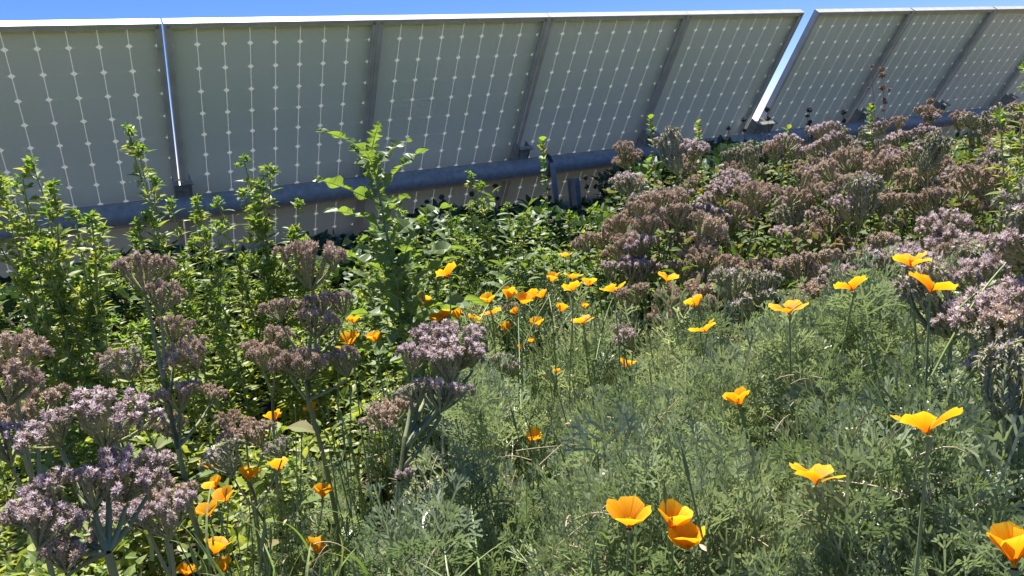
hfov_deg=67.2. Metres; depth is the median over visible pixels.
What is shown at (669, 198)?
phacelia plant
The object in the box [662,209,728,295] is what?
phacelia plant
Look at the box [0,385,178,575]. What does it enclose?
phacelia plant
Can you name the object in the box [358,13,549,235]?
solar panel
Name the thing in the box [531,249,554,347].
broadleaf plant
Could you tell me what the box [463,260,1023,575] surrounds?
grass
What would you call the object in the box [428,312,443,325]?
california poppy
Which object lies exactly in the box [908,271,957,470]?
california poppy
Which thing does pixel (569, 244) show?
leafy weed
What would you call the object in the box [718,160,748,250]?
phacelia plant
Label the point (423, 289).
leafy weed
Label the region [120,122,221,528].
leafy weed
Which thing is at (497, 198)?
ball headed stalk
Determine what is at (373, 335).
california poppy
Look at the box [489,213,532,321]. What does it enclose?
broadleaf plant
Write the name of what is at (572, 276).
california poppy
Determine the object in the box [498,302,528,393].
phacelia plant
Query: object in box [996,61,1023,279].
leafy weed
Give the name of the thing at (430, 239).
broadleaf plant
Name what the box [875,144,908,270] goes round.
phacelia plant
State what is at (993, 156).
phacelia plant
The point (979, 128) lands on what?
phacelia plant
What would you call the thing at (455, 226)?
leafy weed
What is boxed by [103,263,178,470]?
leafy weed
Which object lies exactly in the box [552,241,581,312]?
broadleaf plant
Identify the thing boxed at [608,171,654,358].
phacelia plant
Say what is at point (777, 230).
phacelia plant
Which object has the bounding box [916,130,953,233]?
phacelia plant
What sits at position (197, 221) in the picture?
leafy weed
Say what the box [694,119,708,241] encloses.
vine shoot
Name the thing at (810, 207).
phacelia plant
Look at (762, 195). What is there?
phacelia plant
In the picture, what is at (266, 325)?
leafy weed
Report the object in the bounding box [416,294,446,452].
california poppy
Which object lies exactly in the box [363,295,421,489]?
broadleaf plant
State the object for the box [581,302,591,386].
california poppy
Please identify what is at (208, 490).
california poppy
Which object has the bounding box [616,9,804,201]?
solar panel
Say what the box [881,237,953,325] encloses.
phacelia plant
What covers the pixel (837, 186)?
phacelia plant
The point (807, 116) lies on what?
ball headed stalk
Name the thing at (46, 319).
leafy weed
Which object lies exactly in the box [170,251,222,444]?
leafy weed
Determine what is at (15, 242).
leafy weed
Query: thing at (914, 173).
phacelia plant
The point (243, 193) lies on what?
leafy weed
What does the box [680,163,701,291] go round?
phacelia plant
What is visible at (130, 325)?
leafy weed
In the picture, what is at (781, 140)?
phacelia plant
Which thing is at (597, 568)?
poppy stalks
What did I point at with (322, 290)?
leafy weed
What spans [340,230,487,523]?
wild lettuce
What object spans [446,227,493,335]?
leafy weed
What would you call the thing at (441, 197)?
ball headed stalk
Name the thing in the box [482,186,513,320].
broadleaf plant
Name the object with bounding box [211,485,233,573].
california poppy
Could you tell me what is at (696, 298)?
california poppy
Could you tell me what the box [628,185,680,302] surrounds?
phacelia plant
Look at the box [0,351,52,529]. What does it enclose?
leafy weed
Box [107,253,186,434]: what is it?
leafy weed
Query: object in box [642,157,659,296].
vine shoot
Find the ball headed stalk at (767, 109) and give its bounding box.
[764,107,772,224]
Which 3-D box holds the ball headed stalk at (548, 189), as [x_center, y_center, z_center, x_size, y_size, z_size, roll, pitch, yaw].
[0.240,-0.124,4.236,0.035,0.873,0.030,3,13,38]
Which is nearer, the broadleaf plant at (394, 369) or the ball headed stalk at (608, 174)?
the broadleaf plant at (394, 369)
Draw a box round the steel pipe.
[0,93,1022,242]
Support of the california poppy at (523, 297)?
on the ground at (266, 411)
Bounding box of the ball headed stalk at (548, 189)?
[546,186,551,203]
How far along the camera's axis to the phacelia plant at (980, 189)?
2.60 m
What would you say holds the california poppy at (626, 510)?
on the ground at (266, 411)
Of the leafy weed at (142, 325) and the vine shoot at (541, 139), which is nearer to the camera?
the leafy weed at (142, 325)
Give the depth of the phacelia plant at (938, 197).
2.59 m
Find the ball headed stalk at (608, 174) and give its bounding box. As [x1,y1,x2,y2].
[605,172,613,212]
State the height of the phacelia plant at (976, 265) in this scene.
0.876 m
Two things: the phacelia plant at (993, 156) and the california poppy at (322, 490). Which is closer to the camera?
the california poppy at (322, 490)
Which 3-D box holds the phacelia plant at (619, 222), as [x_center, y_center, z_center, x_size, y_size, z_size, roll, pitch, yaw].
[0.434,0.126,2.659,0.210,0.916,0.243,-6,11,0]
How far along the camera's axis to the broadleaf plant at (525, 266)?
2.66 m
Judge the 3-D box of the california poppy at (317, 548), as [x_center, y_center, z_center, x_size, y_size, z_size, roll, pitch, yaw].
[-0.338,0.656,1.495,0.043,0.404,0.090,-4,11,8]
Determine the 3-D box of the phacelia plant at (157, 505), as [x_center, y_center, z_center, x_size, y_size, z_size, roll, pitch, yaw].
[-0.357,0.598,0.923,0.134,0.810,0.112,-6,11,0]
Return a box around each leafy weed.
[0,153,160,575]
[0,171,94,568]
[0,175,103,510]
[0,265,64,374]
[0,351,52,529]
[0,433,21,563]
[0,436,36,557]
[5,362,59,559]
[12,499,83,575]
[13,322,72,495]
[23,210,157,575]
[26,207,186,575]
[31,178,110,570]
[38,396,99,567]
[39,297,92,503]
[63,283,93,372]
[68,365,147,575]
[76,460,134,575]
[84,334,139,554]
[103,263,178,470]
[103,321,137,457]
[104,251,158,445]
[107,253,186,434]
[113,332,204,541]
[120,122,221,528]
[131,264,195,480]
[139,195,245,524]
[151,304,237,478]
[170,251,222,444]
[182,218,271,502]
[184,193,255,514]
[186,297,250,464]
[210,194,301,504]
[227,257,266,441]
[231,152,319,472]
[232,187,309,472]
[242,279,294,457]
[247,280,296,445]
[262,456,331,569]
[269,236,323,461]
[279,225,328,487]
[283,317,338,507]
[293,260,359,484]
[309,266,352,438]
[348,218,406,381]
[348,256,396,463]
[352,255,389,443]
[386,257,438,373]
[395,208,450,334]
[438,200,480,322]
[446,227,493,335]
[465,169,511,303]
[491,201,543,302]
[496,221,548,366]
[536,206,598,326]
[983,107,1023,279]
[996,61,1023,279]
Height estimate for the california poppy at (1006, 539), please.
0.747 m
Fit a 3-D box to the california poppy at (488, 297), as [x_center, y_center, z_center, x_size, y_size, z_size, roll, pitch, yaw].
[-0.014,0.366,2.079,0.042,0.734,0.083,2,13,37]
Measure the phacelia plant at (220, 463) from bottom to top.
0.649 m
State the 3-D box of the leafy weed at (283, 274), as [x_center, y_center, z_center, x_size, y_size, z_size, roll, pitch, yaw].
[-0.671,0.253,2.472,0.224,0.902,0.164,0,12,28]
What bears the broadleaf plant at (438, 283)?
on the ground at (266, 411)
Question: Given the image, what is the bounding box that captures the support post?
[543,154,587,292]
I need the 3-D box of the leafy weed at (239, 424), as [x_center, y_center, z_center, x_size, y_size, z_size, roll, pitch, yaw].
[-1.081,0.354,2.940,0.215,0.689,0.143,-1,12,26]
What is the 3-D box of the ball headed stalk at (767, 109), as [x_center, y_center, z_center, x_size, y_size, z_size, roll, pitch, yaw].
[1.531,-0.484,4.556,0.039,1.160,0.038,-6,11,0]
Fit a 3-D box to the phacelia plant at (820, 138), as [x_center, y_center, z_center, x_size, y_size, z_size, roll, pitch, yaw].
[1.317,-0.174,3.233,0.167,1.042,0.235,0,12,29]
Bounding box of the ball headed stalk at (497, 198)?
[493,183,499,212]
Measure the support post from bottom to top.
1.017 m
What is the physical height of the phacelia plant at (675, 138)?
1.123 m
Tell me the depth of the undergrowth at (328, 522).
1.65 m
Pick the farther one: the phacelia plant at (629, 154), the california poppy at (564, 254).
the phacelia plant at (629, 154)
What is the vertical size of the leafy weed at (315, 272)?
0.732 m
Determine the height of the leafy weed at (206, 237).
0.976 m
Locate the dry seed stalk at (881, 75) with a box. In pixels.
[877,66,891,276]
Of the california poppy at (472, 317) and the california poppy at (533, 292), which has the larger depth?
the california poppy at (472, 317)
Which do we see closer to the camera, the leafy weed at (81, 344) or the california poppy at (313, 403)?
the california poppy at (313, 403)
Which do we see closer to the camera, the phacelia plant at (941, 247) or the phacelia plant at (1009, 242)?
the phacelia plant at (1009, 242)
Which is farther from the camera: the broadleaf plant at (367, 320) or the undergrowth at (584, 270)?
the undergrowth at (584, 270)
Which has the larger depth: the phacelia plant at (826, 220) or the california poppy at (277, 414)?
the phacelia plant at (826, 220)
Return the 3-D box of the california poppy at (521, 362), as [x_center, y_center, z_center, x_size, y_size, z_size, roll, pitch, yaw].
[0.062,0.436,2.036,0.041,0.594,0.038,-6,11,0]
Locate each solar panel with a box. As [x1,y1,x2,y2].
[0,18,186,289]
[162,15,378,263]
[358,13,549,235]
[499,11,688,212]
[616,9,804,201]
[760,8,913,163]
[833,6,995,149]
[909,6,1023,139]
[987,69,1023,128]
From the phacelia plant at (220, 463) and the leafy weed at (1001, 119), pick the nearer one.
the phacelia plant at (220, 463)
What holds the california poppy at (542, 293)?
on the ground at (266, 411)
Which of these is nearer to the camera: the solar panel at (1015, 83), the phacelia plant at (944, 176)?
the phacelia plant at (944, 176)
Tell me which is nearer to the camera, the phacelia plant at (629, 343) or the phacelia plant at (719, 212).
the phacelia plant at (629, 343)
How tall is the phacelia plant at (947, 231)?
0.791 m
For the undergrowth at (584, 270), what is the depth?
3.32 m
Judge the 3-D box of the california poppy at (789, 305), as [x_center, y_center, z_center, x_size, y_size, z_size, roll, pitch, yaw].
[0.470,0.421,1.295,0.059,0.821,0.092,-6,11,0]
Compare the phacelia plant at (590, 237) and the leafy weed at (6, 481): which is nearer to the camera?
the leafy weed at (6, 481)
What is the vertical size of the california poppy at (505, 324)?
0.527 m
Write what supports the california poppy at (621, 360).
on the ground at (266, 411)
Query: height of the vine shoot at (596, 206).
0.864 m
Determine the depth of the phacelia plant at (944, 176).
3.21 m
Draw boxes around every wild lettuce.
[313,121,482,500]
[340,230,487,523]
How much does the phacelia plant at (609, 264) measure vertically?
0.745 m
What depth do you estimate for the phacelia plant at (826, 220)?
2.73 m
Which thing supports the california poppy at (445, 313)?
on the ground at (266, 411)
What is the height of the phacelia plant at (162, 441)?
0.788 m
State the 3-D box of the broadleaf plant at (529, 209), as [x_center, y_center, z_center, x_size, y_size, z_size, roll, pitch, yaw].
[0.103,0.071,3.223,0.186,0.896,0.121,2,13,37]
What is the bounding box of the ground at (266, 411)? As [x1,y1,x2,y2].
[0,121,999,575]
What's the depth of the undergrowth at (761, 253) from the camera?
2.97 m
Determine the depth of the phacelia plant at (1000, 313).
1.04 m
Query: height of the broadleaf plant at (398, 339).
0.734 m
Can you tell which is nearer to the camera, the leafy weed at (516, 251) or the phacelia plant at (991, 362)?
the phacelia plant at (991, 362)
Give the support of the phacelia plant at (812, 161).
on the ground at (266, 411)
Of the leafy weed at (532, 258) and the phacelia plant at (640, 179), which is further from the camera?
the phacelia plant at (640, 179)
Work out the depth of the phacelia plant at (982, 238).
1.80 m
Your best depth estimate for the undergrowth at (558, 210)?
3.81 m
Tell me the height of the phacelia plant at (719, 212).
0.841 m
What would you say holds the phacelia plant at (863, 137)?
on the ground at (266, 411)
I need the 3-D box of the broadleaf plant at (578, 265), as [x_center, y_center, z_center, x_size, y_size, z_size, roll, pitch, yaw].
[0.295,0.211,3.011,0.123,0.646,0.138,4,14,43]
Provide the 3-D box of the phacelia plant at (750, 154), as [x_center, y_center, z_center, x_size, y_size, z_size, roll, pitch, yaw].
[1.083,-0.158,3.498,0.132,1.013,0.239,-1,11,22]
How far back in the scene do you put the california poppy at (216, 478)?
1.66 m
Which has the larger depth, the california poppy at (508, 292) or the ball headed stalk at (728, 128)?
the ball headed stalk at (728, 128)
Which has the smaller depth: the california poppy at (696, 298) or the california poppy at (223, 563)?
the california poppy at (223, 563)
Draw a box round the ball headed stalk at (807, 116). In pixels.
[804,114,809,144]
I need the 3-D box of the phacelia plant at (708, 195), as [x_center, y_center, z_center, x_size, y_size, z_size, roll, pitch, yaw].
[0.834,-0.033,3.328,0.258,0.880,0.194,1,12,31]
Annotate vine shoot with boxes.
[537,136,561,300]
[591,201,607,369]
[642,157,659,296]
[647,114,668,261]
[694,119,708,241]
[781,124,791,253]
[864,103,878,244]
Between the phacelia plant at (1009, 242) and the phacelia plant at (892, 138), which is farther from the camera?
the phacelia plant at (892, 138)
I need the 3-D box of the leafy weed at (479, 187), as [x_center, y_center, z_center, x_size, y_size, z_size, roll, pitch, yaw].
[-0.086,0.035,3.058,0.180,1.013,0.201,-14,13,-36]
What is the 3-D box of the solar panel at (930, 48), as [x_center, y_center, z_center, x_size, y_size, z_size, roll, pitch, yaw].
[3.432,-1.714,6.808,1.052,1.287,1.027,-11,12,-26]
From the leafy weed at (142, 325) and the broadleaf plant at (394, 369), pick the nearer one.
the leafy weed at (142, 325)
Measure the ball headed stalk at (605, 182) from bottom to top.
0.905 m
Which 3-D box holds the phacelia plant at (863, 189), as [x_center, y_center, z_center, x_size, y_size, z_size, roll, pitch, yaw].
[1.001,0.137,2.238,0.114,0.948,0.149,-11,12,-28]
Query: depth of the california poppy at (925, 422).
0.67 m
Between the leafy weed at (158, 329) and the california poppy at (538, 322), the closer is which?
the california poppy at (538, 322)
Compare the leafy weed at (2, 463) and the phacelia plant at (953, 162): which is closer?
the leafy weed at (2, 463)
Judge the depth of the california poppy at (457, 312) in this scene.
2.01 m
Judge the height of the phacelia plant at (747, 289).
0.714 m
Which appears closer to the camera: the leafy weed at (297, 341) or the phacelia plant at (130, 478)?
the phacelia plant at (130, 478)
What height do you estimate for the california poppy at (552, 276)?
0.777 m
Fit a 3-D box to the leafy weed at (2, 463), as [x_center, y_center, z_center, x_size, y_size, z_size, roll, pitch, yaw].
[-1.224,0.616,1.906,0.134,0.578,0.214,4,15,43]
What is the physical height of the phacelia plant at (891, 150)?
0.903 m
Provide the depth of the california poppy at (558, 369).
1.99 m
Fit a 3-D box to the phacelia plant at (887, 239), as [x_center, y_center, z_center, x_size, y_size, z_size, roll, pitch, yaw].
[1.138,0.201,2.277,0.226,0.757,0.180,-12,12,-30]
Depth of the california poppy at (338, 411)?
1.98 m
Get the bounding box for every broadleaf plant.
[334,286,389,480]
[352,269,395,450]
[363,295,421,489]
[379,277,429,416]
[413,268,436,326]
[426,231,460,332]
[429,255,446,299]
[430,218,469,347]
[439,266,488,364]
[460,210,499,337]
[463,241,496,343]
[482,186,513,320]
[488,262,527,380]
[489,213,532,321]
[509,252,549,401]
[518,197,554,335]
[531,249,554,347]
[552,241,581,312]
[568,261,591,319]
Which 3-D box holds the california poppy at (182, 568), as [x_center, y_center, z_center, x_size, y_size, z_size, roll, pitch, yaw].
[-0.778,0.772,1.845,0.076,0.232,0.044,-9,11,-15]
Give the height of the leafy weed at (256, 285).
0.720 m
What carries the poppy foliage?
on the ground at (266, 411)
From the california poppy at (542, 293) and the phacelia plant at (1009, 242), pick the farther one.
the california poppy at (542, 293)
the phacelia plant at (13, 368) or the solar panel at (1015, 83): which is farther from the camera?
the solar panel at (1015, 83)
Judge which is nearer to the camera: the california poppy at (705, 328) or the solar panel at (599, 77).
the california poppy at (705, 328)
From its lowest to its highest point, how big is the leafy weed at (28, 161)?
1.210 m
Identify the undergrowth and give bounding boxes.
[0,122,1019,479]
[0,279,458,575]
[243,221,623,417]
[254,332,937,574]
[584,133,1022,378]
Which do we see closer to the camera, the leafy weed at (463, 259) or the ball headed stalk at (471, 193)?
the leafy weed at (463, 259)
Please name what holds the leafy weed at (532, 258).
on the ground at (266, 411)
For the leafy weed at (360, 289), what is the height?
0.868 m
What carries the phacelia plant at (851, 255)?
on the ground at (266, 411)
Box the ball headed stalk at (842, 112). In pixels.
[840,109,846,122]
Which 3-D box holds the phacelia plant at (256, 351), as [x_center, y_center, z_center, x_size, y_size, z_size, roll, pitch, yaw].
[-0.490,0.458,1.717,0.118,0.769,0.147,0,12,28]
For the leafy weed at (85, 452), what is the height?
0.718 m
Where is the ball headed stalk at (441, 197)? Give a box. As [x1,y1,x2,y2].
[438,194,444,208]
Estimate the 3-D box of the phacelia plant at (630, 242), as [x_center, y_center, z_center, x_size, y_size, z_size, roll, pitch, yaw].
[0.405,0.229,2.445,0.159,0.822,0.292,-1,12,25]
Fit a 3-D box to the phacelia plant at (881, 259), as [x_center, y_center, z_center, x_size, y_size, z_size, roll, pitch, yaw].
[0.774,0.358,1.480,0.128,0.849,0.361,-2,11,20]
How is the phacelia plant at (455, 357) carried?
on the ground at (266, 411)
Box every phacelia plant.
[0,328,71,575]
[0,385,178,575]
[86,476,199,575]
[93,347,217,557]
[97,249,227,575]
[198,435,291,575]
[213,408,280,571]
[238,324,296,575]
[257,238,360,575]
[358,393,416,574]
[373,319,489,575]
[487,351,524,479]
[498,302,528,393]
[570,230,612,373]
[600,259,650,355]
[601,192,665,348]
[601,242,642,353]
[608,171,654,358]
[608,231,662,363]
[609,322,638,382]
[611,140,646,319]
[614,171,649,284]
[626,186,692,372]
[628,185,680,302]
[645,280,738,357]
[651,125,710,320]
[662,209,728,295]
[666,153,697,329]
[668,203,730,323]
[678,174,710,203]
[678,177,732,282]
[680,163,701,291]
[706,168,750,335]
[707,271,752,340]
[708,253,776,341]
[709,265,783,339]
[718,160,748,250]
[719,148,742,256]
[726,162,770,311]
[726,180,787,336]
[732,140,762,310]
[756,139,789,286]
[762,133,803,289]
[764,203,820,330]
[768,222,821,319]
[773,248,844,289]
[774,183,828,246]
[780,274,877,313]
[781,165,835,223]
[786,144,818,182]
[792,156,826,247]
[799,120,844,247]
[800,159,843,263]
[810,213,871,264]
[812,145,900,262]
[813,126,853,242]
[817,246,901,302]
[823,172,877,264]
[826,170,885,430]
[833,134,859,175]
[841,190,913,308]
[850,125,881,263]
[862,231,920,278]
[864,115,912,211]
[869,246,938,317]
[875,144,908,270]
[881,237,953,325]
[882,123,941,240]
[882,154,952,344]
[883,147,916,236]
[891,139,941,237]
[891,261,955,439]
[901,187,958,218]
[912,104,952,144]
[914,207,986,341]
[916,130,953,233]
[918,163,966,199]
[923,158,957,244]
[930,237,1012,341]
[930,276,1023,445]
[938,179,995,239]
[942,237,1009,292]
[948,110,982,210]
[948,159,1020,233]
[957,233,1015,296]
[960,339,1023,575]
[969,120,982,165]
[973,126,1019,226]
[974,147,1023,227]
[979,102,1018,232]
[982,177,1023,432]
[985,119,1023,164]
[988,136,1022,201]
[1004,101,1023,137]
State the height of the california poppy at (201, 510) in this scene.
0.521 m
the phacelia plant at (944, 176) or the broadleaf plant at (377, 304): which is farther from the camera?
the phacelia plant at (944, 176)
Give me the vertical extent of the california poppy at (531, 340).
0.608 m
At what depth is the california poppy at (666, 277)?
1.77 m
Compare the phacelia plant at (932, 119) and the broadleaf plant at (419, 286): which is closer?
the broadleaf plant at (419, 286)
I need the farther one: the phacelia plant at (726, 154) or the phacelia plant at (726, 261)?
the phacelia plant at (726, 154)
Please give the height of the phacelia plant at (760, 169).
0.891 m
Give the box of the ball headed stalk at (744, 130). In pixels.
[741,118,748,236]
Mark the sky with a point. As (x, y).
(10, 10)
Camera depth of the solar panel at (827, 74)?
6.12 m
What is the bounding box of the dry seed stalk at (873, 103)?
[866,64,879,239]
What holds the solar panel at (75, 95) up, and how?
attached to the steel pipe
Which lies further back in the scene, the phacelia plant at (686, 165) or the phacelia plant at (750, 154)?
the phacelia plant at (686, 165)
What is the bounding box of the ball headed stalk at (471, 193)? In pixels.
[469,191,477,241]
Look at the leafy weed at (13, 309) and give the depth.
2.85 m
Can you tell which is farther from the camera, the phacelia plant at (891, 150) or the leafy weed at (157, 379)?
the phacelia plant at (891, 150)
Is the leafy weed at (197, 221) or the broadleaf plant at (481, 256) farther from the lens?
the broadleaf plant at (481, 256)
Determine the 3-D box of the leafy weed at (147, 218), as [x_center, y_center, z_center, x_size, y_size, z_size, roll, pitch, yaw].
[-0.890,0.256,2.261,0.234,1.062,0.166,-2,11,20]
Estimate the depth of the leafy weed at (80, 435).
1.84 m
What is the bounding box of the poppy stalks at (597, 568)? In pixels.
[174,271,984,575]
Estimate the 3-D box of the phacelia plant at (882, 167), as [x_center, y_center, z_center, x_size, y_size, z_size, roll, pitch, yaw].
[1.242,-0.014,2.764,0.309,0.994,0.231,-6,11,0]
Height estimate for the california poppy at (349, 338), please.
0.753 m
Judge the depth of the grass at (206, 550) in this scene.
1.04 m
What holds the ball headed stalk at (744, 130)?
on the ground at (266, 411)
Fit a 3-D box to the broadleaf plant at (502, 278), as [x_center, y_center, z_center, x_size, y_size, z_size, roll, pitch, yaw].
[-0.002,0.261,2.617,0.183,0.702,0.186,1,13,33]
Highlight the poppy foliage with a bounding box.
[134,243,1023,575]
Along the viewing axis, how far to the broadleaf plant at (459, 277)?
2.65 m
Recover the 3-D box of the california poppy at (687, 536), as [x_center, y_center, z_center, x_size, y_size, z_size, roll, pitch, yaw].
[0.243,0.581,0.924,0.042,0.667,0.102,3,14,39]
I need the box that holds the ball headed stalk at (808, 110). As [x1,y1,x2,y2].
[806,108,814,184]
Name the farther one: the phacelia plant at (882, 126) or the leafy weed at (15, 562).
the phacelia plant at (882, 126)
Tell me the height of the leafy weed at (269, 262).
1.033 m
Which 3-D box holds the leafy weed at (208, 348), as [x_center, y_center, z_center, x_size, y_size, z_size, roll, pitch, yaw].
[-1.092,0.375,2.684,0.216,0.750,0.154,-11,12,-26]
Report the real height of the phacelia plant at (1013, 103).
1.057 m
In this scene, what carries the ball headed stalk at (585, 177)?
on the ground at (266, 411)
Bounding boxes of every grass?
[40,294,710,575]
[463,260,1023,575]
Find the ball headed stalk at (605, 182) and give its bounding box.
[602,170,610,258]
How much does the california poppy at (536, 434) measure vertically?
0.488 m
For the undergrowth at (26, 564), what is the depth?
2.00 m
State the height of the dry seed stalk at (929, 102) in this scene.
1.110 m
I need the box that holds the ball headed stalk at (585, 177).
[583,175,589,214]
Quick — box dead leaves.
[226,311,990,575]
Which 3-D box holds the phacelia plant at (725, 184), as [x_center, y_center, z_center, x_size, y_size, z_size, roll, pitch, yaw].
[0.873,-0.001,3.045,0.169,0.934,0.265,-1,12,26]
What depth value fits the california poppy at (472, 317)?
2.44 m
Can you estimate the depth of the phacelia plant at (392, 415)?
1.25 m
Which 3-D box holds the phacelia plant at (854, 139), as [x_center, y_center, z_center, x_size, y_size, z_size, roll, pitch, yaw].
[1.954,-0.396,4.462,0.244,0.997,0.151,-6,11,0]
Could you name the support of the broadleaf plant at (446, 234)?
on the ground at (266, 411)
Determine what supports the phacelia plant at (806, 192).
on the ground at (266, 411)
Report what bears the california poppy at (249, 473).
on the ground at (266, 411)
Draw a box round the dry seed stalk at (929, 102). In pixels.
[922,98,934,234]
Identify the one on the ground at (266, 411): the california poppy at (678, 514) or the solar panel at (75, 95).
the california poppy at (678, 514)
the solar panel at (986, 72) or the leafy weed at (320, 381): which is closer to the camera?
the leafy weed at (320, 381)
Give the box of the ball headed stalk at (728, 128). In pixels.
[726,126,731,143]
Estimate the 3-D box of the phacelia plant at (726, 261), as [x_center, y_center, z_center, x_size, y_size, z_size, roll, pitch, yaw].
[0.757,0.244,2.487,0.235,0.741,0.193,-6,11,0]
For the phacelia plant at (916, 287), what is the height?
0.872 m
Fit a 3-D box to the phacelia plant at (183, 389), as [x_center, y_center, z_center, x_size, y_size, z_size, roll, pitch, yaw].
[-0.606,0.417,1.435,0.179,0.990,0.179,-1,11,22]
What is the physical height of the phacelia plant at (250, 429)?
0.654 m
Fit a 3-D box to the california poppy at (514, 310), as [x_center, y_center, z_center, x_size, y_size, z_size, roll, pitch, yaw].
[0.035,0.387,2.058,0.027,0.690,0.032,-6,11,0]
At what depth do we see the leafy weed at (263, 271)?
2.42 m
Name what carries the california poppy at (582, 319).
on the ground at (266, 411)
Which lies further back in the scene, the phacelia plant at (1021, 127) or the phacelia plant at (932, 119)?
the phacelia plant at (932, 119)
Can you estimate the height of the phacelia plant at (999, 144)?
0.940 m
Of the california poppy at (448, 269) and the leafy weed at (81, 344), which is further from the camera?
the leafy weed at (81, 344)
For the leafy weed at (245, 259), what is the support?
on the ground at (266, 411)
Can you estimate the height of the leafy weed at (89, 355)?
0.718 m
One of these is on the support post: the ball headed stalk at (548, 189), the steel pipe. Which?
the steel pipe
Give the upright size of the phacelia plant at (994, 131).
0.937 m
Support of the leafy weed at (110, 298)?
on the ground at (266, 411)
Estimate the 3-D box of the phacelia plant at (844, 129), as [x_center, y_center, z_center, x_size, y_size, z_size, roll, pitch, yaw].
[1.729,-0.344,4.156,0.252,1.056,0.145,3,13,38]
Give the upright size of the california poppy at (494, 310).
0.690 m
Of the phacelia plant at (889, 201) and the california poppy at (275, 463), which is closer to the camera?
the california poppy at (275, 463)
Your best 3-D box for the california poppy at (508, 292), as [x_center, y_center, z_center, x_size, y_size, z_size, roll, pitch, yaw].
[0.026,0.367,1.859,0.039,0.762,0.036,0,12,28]
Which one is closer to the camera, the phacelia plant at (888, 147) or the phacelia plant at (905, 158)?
the phacelia plant at (905, 158)
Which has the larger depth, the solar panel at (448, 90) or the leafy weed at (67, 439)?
the solar panel at (448, 90)
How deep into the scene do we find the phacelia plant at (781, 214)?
2.72 m
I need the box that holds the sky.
[0,0,1023,178]
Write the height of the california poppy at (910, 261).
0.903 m
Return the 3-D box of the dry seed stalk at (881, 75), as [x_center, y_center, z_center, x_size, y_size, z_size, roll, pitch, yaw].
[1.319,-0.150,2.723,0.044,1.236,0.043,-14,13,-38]
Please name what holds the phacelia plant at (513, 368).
on the ground at (266, 411)
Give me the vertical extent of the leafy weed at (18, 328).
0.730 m
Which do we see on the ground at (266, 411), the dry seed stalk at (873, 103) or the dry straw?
the dry seed stalk at (873, 103)
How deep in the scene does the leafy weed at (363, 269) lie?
2.89 m
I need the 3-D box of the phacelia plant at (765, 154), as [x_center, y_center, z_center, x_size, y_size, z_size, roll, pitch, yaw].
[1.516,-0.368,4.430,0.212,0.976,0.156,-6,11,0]
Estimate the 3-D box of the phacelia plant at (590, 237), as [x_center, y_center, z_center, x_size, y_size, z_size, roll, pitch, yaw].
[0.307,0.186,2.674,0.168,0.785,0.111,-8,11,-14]
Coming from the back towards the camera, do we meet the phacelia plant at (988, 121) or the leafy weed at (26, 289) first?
the phacelia plant at (988, 121)
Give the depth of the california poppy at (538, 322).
2.21 m
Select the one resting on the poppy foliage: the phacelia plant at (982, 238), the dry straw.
the dry straw
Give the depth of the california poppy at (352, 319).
2.29 m
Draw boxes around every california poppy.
[176,563,196,575]
[195,500,232,573]
[197,460,213,575]
[201,474,256,548]
[204,536,231,575]
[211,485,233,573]
[211,554,230,575]
[238,465,262,569]
[262,409,283,530]
[267,457,295,573]
[302,401,336,488]
[306,536,328,574]
[313,482,332,575]
[334,346,351,575]
[338,329,385,565]
[345,315,393,494]
[366,330,408,504]
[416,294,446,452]
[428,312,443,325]
[435,262,458,467]
[435,309,454,469]
[451,307,474,393]
[467,313,481,324]
[480,292,508,375]
[480,307,500,381]
[500,321,512,348]
[502,286,521,464]
[510,307,519,402]
[516,291,532,413]
[517,344,524,401]
[525,426,541,457]
[526,288,538,411]
[528,337,539,394]
[530,316,544,399]
[536,289,546,365]
[547,271,559,406]
[553,367,560,401]
[556,302,570,390]
[558,252,572,311]
[562,280,581,415]
[564,273,583,369]
[571,314,593,395]
[581,278,600,391]
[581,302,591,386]
[599,281,625,387]
[606,496,651,575]
[620,358,636,376]
[658,271,683,370]
[658,498,692,575]
[667,522,704,575]
[683,294,702,354]
[687,318,715,388]
[722,386,748,431]
[768,299,808,434]
[789,462,845,572]
[832,275,867,403]
[890,407,962,575]
[892,251,931,409]
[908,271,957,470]
[986,522,1023,575]
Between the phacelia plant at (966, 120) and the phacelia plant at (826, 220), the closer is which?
the phacelia plant at (826, 220)
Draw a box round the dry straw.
[309,374,1017,575]
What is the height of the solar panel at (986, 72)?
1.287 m
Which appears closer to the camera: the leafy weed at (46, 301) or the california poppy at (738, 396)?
the california poppy at (738, 396)
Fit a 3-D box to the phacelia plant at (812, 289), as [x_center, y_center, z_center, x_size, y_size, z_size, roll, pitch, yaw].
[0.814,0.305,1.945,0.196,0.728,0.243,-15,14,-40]
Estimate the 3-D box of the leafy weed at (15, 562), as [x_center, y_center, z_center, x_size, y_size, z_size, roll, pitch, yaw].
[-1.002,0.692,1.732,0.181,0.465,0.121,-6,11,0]
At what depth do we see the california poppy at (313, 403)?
2.24 m
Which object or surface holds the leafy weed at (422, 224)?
on the ground at (266, 411)
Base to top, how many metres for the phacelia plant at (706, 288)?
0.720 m
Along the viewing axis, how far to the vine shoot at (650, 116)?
3.29 m
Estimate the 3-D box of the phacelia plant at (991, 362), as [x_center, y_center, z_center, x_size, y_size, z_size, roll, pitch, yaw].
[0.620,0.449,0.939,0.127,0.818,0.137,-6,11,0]
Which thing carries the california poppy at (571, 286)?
on the ground at (266, 411)
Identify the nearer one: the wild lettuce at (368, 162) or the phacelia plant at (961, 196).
the wild lettuce at (368, 162)

